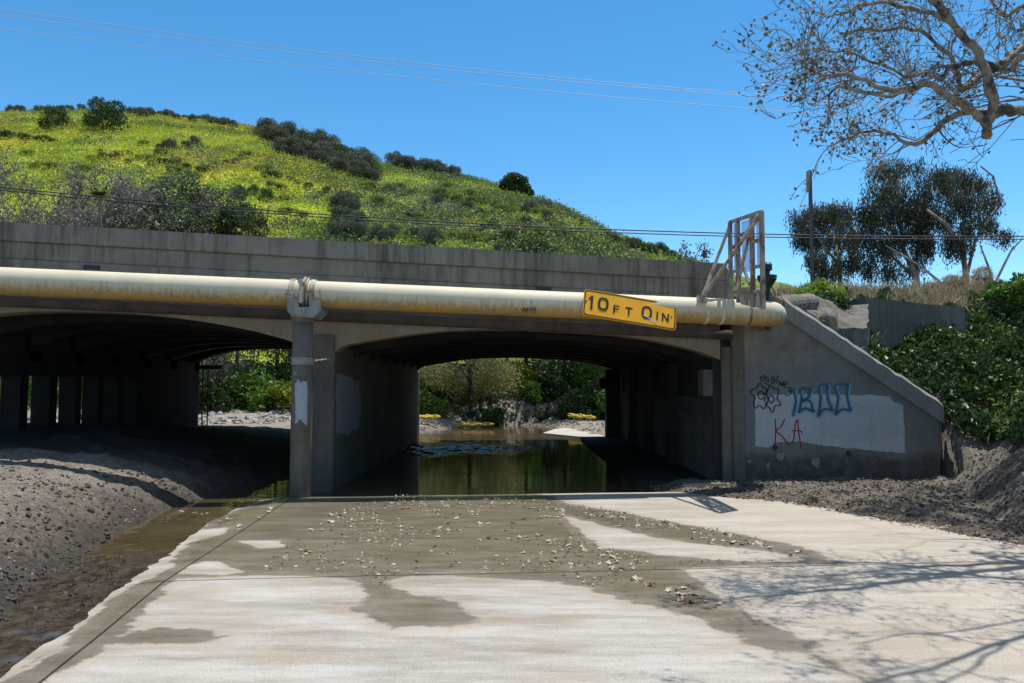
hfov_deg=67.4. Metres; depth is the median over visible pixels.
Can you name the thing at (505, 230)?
shrub
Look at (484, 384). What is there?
bush
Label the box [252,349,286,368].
riverside tree
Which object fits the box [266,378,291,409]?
bush
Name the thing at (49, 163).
shrub
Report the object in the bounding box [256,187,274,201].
shrub
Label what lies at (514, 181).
lone tree
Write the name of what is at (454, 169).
shrub
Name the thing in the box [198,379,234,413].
bush
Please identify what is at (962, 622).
slab
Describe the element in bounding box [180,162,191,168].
shrub
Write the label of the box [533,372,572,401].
bush
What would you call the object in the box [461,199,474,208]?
shrub
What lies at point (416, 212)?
shrub
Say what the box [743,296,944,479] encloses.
wing wall
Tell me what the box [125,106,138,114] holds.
shrub
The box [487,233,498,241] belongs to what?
shrub
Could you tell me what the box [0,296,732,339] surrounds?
conduit
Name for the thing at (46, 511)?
gravel
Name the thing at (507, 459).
water
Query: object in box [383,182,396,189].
shrub
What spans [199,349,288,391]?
riverside tree
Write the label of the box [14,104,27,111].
shrub
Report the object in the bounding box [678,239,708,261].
weed stalk
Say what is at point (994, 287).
weed bush
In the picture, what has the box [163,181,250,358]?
tree
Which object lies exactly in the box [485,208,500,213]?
shrub
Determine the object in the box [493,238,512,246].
shrub
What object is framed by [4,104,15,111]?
shrub
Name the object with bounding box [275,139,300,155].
shrub
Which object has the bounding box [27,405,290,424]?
gravel
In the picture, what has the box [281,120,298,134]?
shrub
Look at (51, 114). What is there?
shrub
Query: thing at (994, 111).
sycamore tree
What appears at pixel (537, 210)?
shrub
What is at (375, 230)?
shrub
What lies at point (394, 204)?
sage brush
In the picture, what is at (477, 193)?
scrub
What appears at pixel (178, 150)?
mustard flowers
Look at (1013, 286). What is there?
weed bush
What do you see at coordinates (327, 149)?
shrub
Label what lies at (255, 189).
shrub
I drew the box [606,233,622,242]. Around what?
shrub
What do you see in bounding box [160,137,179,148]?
shrub
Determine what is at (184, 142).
shrub
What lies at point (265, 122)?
shrub
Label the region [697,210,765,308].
pipe guard
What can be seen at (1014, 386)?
weeds
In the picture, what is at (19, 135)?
shrub
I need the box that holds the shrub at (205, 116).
[201,114,209,120]
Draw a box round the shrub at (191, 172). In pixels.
[184,169,202,176]
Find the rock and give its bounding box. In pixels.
[821,311,839,334]
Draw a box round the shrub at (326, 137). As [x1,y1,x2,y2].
[314,131,341,144]
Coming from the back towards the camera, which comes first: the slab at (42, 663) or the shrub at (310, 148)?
the shrub at (310, 148)
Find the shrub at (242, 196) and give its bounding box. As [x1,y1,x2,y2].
[230,188,246,201]
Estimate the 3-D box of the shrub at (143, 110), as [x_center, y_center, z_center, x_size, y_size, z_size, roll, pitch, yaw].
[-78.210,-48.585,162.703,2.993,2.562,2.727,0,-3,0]
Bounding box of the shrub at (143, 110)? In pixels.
[136,107,149,117]
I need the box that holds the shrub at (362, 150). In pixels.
[356,146,369,152]
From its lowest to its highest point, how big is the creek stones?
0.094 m
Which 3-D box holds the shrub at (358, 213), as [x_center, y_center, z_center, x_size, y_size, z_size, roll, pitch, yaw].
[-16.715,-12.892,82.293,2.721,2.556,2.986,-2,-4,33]
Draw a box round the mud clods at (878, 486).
[658,434,1023,543]
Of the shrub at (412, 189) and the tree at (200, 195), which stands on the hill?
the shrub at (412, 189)
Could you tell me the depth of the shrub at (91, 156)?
106.64 m
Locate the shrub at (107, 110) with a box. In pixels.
[81,95,130,130]
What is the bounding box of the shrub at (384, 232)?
[375,227,398,242]
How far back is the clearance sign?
13.35 m
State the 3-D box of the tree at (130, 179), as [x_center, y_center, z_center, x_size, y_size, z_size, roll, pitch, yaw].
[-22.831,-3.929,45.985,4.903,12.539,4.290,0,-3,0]
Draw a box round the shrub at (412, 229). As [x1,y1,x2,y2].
[406,227,421,238]
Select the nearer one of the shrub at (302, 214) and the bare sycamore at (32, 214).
the bare sycamore at (32, 214)
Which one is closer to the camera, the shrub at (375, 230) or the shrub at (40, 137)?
the shrub at (375, 230)
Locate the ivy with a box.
[773,284,1023,446]
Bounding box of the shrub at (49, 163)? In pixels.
[41,161,59,168]
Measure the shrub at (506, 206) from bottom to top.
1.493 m
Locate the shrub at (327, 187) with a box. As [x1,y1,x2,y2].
[320,185,332,192]
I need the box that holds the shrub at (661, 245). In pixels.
[654,241,669,251]
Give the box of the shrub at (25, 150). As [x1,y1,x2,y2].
[21,149,36,154]
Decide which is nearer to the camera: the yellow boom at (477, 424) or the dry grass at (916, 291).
the dry grass at (916, 291)
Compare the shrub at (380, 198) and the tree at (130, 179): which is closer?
the tree at (130, 179)
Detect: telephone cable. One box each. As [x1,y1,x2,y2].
[0,187,1023,236]
[0,190,1023,239]
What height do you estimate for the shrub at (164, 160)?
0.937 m
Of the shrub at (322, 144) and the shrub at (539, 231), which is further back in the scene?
the shrub at (322, 144)
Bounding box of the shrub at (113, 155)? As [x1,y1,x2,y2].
[105,153,116,158]
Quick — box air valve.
[757,262,776,329]
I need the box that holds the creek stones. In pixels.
[0,548,154,667]
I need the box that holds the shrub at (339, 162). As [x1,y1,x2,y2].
[329,155,349,172]
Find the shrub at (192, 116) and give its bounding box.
[187,114,197,122]
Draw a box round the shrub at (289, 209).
[278,206,293,212]
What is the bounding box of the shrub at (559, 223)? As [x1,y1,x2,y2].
[549,221,565,226]
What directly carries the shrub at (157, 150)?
on the hill
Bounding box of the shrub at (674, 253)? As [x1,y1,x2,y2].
[663,249,676,257]
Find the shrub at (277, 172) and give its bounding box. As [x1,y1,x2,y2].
[270,169,282,176]
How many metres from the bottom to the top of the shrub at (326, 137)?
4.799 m
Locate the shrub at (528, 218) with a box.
[519,215,532,223]
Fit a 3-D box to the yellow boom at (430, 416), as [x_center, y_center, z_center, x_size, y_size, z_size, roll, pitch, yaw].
[-3.595,3.231,32.840,1.116,0.261,0.338,0,-3,0]
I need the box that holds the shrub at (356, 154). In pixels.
[344,151,363,159]
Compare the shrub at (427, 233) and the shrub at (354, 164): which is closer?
the shrub at (427, 233)
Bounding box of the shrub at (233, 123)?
[228,119,238,127]
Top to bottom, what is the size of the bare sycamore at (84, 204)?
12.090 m
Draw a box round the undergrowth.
[28,358,608,421]
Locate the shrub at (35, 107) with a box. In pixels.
[33,104,43,112]
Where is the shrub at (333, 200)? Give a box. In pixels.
[327,191,352,209]
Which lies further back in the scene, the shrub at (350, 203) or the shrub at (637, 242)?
the shrub at (350, 203)
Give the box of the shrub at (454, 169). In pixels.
[445,164,462,175]
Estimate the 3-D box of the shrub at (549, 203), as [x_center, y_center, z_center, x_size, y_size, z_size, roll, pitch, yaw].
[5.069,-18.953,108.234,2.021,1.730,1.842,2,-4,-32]
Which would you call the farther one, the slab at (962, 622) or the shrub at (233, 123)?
the shrub at (233, 123)
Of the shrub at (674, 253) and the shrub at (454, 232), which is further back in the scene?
the shrub at (674, 253)
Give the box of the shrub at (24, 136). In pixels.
[20,133,33,141]
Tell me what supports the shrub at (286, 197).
on the hill
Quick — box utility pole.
[806,170,813,282]
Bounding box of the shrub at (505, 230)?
[500,228,515,240]
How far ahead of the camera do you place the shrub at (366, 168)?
120.29 m
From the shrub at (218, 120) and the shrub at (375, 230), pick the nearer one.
the shrub at (375, 230)
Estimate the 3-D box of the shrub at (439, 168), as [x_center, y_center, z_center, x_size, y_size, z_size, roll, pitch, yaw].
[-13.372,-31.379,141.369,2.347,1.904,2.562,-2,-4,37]
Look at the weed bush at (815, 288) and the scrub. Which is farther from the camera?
the scrub
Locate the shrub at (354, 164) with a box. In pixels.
[347,157,369,176]
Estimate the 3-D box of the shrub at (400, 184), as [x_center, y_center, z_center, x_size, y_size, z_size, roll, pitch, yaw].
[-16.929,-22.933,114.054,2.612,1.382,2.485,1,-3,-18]
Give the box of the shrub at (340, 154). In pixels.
[328,150,351,168]
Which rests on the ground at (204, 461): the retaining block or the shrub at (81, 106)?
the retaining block
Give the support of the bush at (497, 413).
on the ground at (204, 461)
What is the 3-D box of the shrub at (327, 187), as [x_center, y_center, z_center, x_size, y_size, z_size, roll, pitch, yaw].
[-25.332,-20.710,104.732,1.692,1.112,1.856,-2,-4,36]
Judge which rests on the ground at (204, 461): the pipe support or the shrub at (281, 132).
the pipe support
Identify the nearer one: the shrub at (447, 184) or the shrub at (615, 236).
the shrub at (615, 236)
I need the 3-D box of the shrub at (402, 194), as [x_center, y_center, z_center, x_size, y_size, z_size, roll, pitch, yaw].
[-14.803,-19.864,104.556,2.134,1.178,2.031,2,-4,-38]
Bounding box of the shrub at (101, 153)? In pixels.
[97,151,110,157]
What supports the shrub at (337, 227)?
on the hill
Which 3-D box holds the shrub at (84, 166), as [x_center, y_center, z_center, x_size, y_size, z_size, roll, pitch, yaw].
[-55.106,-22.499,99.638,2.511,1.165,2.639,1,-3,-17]
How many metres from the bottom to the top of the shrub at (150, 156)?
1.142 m
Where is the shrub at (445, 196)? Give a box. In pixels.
[441,194,449,201]
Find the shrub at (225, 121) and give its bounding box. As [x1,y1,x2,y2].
[221,119,230,125]
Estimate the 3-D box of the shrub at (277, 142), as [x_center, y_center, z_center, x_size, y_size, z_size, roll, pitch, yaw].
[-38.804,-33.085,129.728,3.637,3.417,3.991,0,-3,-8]
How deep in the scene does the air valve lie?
13.95 m
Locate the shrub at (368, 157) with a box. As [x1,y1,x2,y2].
[359,151,383,174]
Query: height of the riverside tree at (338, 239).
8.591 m
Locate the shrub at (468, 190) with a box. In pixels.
[462,188,476,194]
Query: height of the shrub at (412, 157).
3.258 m
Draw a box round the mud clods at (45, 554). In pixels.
[0,455,201,621]
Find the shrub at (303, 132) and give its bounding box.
[297,127,313,143]
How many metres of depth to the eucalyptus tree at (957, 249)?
45.75 m
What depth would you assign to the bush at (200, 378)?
35.09 m
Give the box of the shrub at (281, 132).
[263,124,293,141]
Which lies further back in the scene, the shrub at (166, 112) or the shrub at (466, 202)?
the shrub at (166, 112)
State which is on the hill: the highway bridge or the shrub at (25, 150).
the shrub at (25, 150)
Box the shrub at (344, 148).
[328,142,350,152]
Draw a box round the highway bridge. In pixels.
[0,222,754,491]
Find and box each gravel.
[0,453,150,588]
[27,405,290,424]
[419,404,604,433]
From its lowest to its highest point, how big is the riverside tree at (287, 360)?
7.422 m
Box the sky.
[0,0,1023,287]
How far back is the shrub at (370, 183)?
111.32 m
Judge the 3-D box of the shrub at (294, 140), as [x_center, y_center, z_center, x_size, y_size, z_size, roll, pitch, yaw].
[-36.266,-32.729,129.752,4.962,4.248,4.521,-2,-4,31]
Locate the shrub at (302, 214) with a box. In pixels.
[294,210,309,215]
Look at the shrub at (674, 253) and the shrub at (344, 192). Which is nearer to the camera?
the shrub at (674, 253)
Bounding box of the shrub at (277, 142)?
[271,135,288,153]
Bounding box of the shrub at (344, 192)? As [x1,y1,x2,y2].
[335,189,358,207]
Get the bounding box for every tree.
[0,375,58,404]
[86,184,114,226]
[104,167,165,227]
[117,193,204,232]
[134,168,220,233]
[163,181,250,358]
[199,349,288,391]
[205,200,269,364]
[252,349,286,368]
[259,349,291,385]
[315,228,359,241]
[418,358,523,418]
[498,171,534,195]
[498,223,585,367]
[523,359,604,387]
[536,237,632,366]
[571,362,607,393]
[712,0,1023,206]
[783,198,869,285]
[844,154,949,288]
[885,162,1022,285]
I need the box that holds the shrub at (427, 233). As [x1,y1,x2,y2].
[416,226,441,245]
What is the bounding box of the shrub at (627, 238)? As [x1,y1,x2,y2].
[624,237,636,244]
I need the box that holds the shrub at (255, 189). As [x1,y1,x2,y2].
[246,184,260,194]
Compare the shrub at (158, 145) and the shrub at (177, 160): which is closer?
the shrub at (177, 160)
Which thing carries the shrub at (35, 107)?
on the hill
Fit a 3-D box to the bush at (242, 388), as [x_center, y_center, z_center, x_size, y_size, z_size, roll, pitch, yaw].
[-11.630,2.216,35.235,2.737,2.147,3.088,2,-4,-38]
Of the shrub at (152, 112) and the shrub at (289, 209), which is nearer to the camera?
the shrub at (289, 209)
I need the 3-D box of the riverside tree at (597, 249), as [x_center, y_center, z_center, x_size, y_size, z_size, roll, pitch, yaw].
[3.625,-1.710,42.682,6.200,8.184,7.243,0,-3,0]
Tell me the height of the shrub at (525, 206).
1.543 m
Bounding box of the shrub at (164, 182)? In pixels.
[156,179,173,187]
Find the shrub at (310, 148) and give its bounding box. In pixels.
[305,143,317,157]
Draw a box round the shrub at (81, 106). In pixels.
[76,103,86,110]
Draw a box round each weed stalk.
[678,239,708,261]
[700,247,713,261]
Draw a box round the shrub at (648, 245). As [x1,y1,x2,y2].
[638,242,654,253]
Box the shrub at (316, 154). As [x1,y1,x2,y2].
[307,149,329,163]
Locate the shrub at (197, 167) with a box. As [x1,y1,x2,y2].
[194,165,207,171]
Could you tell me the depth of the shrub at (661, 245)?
94.01 m
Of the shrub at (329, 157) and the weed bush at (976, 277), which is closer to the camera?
the weed bush at (976, 277)
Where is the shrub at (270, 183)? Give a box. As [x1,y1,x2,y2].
[265,179,278,185]
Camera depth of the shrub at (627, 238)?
91.52 m
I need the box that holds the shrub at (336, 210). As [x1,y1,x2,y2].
[329,205,354,221]
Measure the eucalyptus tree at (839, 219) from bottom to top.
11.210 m
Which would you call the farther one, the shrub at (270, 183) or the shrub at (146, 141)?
the shrub at (146, 141)
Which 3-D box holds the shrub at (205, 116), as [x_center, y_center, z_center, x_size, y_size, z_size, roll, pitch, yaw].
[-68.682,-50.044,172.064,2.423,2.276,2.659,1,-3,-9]
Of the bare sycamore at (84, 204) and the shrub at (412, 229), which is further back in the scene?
the shrub at (412, 229)
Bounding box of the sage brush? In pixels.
[0,107,734,289]
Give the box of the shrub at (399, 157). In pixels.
[391,154,411,166]
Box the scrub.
[0,107,744,295]
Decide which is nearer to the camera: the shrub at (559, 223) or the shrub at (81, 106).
the shrub at (559, 223)
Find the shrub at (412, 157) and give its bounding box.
[401,154,417,169]
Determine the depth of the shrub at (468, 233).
78.07 m
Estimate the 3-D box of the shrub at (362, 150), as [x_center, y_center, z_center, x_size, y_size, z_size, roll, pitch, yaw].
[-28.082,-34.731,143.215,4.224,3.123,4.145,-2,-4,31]
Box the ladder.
[199,354,227,424]
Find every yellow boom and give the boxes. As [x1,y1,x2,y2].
[419,414,440,419]
[456,422,493,427]
[567,413,595,419]
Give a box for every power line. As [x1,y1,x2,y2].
[0,14,981,109]
[2,8,987,108]
[2,28,1019,126]
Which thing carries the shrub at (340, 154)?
on the hill
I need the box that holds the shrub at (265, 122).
[252,116,278,136]
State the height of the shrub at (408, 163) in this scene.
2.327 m
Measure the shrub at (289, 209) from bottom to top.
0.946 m
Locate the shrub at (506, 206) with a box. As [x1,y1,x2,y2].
[500,203,517,212]
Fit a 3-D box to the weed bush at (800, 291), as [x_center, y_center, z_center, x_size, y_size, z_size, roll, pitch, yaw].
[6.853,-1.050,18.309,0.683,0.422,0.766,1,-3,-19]
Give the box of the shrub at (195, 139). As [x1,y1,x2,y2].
[188,134,201,145]
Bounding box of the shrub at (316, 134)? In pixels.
[306,127,326,144]
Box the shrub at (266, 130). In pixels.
[258,123,282,140]
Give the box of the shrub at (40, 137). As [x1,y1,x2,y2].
[33,135,49,142]
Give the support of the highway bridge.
on the ground at (204, 461)
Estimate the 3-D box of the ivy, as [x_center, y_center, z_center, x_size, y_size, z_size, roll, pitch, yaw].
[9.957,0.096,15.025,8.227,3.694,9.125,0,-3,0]
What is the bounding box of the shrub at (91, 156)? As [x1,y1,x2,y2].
[84,155,99,159]
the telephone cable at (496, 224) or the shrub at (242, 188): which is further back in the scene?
the shrub at (242, 188)
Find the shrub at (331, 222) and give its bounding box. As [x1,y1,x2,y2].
[324,219,344,234]
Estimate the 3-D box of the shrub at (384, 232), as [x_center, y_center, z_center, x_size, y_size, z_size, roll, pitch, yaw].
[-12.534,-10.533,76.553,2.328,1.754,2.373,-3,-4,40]
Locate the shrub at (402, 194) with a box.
[397,191,409,198]
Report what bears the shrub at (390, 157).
on the hill
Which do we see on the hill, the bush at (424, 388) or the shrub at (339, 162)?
the shrub at (339, 162)
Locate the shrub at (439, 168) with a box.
[434,165,445,172]
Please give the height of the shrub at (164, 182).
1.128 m
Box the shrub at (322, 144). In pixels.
[314,139,342,153]
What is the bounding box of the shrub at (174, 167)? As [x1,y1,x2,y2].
[165,164,184,173]
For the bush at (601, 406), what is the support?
on the ground at (204, 461)
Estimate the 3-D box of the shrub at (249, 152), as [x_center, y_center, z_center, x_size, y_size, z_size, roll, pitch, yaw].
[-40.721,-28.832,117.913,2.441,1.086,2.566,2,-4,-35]
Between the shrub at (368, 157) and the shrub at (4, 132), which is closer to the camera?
the shrub at (368, 157)
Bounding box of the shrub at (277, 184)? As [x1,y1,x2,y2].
[271,182,287,189]
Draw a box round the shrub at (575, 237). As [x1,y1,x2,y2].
[568,234,580,240]
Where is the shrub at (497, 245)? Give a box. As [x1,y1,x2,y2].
[494,243,505,249]
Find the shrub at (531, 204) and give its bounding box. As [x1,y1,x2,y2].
[523,199,537,208]
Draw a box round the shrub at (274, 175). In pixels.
[263,170,275,176]
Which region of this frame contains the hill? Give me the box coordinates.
[0,113,796,366]
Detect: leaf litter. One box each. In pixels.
[265,494,767,584]
[676,434,1023,544]
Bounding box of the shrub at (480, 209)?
[474,207,486,214]
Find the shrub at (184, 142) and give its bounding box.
[180,140,192,148]
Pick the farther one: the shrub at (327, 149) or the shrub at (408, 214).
the shrub at (327, 149)
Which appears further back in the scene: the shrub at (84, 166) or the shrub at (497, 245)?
the shrub at (84, 166)
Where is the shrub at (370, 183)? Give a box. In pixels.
[361,181,377,188]
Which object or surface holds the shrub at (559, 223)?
on the hill
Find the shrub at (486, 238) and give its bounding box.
[483,236,494,242]
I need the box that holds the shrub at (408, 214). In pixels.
[404,209,413,218]
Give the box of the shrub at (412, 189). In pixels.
[405,188,416,193]
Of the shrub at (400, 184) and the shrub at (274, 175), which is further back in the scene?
the shrub at (400, 184)
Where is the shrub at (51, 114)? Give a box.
[35,104,70,128]
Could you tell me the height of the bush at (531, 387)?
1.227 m
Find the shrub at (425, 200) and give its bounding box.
[418,199,429,204]
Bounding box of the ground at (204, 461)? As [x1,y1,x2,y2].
[0,303,1023,621]
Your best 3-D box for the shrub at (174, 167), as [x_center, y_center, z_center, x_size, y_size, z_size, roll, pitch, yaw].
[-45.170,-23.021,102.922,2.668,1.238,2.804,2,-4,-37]
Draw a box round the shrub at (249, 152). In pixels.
[239,150,255,155]
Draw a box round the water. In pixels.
[0,425,656,677]
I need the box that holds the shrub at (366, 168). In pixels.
[356,167,374,178]
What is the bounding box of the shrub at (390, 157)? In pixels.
[383,151,400,164]
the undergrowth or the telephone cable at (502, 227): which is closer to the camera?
the telephone cable at (502, 227)
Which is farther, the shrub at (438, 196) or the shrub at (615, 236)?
the shrub at (438, 196)
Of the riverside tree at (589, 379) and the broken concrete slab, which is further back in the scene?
the riverside tree at (589, 379)
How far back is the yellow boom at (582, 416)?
33.76 m
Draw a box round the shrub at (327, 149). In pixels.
[313,145,335,156]
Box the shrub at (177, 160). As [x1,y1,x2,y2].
[168,158,182,164]
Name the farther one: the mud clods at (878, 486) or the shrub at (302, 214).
the shrub at (302, 214)
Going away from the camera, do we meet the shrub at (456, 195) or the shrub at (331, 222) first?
the shrub at (331, 222)
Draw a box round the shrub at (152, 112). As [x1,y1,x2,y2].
[148,110,157,116]
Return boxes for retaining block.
[850,297,965,350]
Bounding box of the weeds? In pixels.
[898,301,1023,432]
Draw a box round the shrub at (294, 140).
[282,134,309,157]
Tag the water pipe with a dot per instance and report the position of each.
(214, 290)
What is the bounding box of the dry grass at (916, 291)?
[758,277,1009,316]
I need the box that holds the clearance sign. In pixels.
[582,289,675,330]
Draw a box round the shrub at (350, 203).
[338,196,361,211]
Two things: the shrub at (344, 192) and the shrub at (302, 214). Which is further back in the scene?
the shrub at (344, 192)
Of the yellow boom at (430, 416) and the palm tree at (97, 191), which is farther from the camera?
the palm tree at (97, 191)
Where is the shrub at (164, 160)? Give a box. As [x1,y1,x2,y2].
[154,157,166,163]
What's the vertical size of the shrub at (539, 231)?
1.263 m
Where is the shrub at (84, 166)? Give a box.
[77,163,96,171]
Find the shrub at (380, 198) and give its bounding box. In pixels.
[368,194,387,204]
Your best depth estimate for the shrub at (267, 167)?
109.11 m
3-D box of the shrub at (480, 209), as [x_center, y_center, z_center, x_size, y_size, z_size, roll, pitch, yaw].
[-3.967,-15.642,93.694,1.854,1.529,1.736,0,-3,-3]
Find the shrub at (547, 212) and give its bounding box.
[541,208,555,219]
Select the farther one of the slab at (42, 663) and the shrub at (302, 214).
the shrub at (302, 214)
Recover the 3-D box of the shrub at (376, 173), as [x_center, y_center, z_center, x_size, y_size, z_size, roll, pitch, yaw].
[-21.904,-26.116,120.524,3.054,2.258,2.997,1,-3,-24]
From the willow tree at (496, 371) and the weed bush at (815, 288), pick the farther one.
the willow tree at (496, 371)
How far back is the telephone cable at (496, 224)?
27.26 m
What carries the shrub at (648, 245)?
on the hill
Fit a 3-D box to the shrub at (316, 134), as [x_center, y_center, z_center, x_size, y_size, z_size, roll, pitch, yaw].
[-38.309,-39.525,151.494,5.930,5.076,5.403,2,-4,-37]
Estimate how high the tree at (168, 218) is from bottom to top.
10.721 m
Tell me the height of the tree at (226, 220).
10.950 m
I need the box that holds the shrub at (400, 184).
[393,182,406,187]
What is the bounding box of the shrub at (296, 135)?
[293,132,308,139]
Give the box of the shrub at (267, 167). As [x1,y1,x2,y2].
[257,163,274,169]
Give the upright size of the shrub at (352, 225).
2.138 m
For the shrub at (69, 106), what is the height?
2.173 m
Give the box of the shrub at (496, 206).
[492,204,505,211]
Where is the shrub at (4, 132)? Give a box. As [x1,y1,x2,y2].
[0,130,16,138]
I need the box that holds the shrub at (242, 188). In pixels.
[232,184,249,198]
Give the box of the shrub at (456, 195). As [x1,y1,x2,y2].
[449,193,464,201]
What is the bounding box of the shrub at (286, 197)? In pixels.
[274,194,291,201]
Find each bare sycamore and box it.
[0,145,172,229]
[0,161,201,231]
[0,185,60,223]
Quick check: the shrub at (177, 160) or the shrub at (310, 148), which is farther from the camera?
the shrub at (310, 148)
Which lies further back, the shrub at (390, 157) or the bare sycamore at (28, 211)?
the shrub at (390, 157)
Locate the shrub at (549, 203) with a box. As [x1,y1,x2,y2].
[543,201,554,208]
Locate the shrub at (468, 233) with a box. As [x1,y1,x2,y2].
[461,230,480,240]
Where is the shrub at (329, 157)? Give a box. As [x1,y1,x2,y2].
[319,155,332,164]
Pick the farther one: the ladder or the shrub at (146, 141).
the shrub at (146, 141)
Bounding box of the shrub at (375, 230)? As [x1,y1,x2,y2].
[363,223,382,240]
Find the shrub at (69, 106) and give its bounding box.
[65,104,75,111]
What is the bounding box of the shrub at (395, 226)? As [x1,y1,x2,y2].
[386,223,401,233]
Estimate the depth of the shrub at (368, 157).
125.61 m
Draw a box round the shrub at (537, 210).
[530,207,541,214]
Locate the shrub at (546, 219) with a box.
[542,218,554,224]
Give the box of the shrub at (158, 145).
[154,143,167,149]
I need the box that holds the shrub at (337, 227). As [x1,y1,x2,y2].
[329,223,351,237]
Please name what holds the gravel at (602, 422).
on the ground at (204, 461)
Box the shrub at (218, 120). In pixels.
[213,117,223,125]
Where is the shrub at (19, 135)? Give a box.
[16,132,30,138]
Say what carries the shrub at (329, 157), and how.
on the hill
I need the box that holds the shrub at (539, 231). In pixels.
[529,225,547,234]
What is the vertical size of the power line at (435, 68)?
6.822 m
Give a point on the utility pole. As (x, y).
(808, 174)
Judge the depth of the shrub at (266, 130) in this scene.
146.65 m
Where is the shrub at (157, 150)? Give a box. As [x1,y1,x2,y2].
[153,147,170,154]
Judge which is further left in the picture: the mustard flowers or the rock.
the mustard flowers
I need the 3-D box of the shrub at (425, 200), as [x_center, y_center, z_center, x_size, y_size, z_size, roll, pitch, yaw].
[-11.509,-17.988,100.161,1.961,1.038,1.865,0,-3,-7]
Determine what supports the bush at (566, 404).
on the ground at (204, 461)
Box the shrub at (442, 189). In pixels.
[431,186,449,194]
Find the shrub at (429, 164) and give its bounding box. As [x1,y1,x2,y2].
[421,158,440,171]
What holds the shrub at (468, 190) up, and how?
on the hill
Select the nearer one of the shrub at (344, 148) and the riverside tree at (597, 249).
the riverside tree at (597, 249)
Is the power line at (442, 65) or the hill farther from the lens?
the hill
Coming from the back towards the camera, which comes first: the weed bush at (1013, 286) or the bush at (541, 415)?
the bush at (541, 415)
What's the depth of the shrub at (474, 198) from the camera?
104.23 m
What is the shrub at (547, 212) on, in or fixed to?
on the hill
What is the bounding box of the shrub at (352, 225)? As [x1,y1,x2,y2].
[343,220,368,237]
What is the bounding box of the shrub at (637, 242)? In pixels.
[626,238,645,252]
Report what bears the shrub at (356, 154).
on the hill
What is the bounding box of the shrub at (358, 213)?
[345,210,370,226]
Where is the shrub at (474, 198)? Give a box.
[462,195,478,205]
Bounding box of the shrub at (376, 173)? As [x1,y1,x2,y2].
[363,169,381,180]
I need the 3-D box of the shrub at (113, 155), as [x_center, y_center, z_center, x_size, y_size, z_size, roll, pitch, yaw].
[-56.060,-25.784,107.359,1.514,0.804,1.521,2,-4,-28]
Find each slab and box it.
[0,582,162,682]
[42,561,1023,682]
[123,497,290,586]
[167,492,1023,580]
[543,428,601,437]
[770,293,818,309]
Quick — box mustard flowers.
[0,109,693,259]
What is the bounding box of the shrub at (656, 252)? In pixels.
[647,245,659,255]
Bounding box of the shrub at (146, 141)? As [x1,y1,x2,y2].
[136,140,149,145]
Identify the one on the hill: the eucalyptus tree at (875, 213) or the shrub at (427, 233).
the shrub at (427, 233)
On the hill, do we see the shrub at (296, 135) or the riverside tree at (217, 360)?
the shrub at (296, 135)
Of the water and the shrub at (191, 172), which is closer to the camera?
the water
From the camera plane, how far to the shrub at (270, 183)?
102.56 m
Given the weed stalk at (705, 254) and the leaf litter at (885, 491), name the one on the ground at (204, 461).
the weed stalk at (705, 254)
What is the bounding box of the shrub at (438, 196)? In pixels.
[429,193,445,204]
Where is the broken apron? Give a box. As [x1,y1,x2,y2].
[780,293,869,351]
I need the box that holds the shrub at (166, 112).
[159,109,170,116]
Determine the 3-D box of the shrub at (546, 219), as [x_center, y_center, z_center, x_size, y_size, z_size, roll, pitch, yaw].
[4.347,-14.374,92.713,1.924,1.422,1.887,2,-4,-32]
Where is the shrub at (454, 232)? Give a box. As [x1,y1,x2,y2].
[445,231,458,237]
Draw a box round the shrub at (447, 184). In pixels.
[439,182,454,187]
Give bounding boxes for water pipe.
[0,267,785,329]
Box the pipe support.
[285,279,334,498]
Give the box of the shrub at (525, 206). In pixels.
[518,203,530,213]
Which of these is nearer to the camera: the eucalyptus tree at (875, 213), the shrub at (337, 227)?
the eucalyptus tree at (875, 213)
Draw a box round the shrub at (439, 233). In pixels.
[432,228,446,241]
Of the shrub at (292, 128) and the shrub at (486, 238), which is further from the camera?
the shrub at (292, 128)
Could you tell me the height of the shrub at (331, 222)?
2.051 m
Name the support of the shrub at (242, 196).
on the hill
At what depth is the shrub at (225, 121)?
160.02 m
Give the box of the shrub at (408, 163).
[406,158,419,168]
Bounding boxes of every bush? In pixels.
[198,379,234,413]
[199,371,209,402]
[226,367,287,411]
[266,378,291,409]
[419,392,449,418]
[420,371,443,405]
[429,375,468,403]
[464,372,505,397]
[480,407,508,425]
[501,360,544,389]
[514,378,544,402]
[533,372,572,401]
[537,410,548,420]
[552,397,585,419]
[557,386,603,419]
[589,390,604,419]
[789,288,811,293]
[791,277,847,300]
[925,273,960,293]
[947,263,995,289]
[973,279,1023,316]
[998,271,1023,306]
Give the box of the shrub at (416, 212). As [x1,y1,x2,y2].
[410,210,428,219]
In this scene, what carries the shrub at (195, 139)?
on the hill
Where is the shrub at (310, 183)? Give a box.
[304,182,313,186]
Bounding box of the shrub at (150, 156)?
[140,154,156,160]
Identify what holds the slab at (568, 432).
on the ground at (204, 461)
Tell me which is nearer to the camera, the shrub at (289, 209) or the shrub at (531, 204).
the shrub at (289, 209)

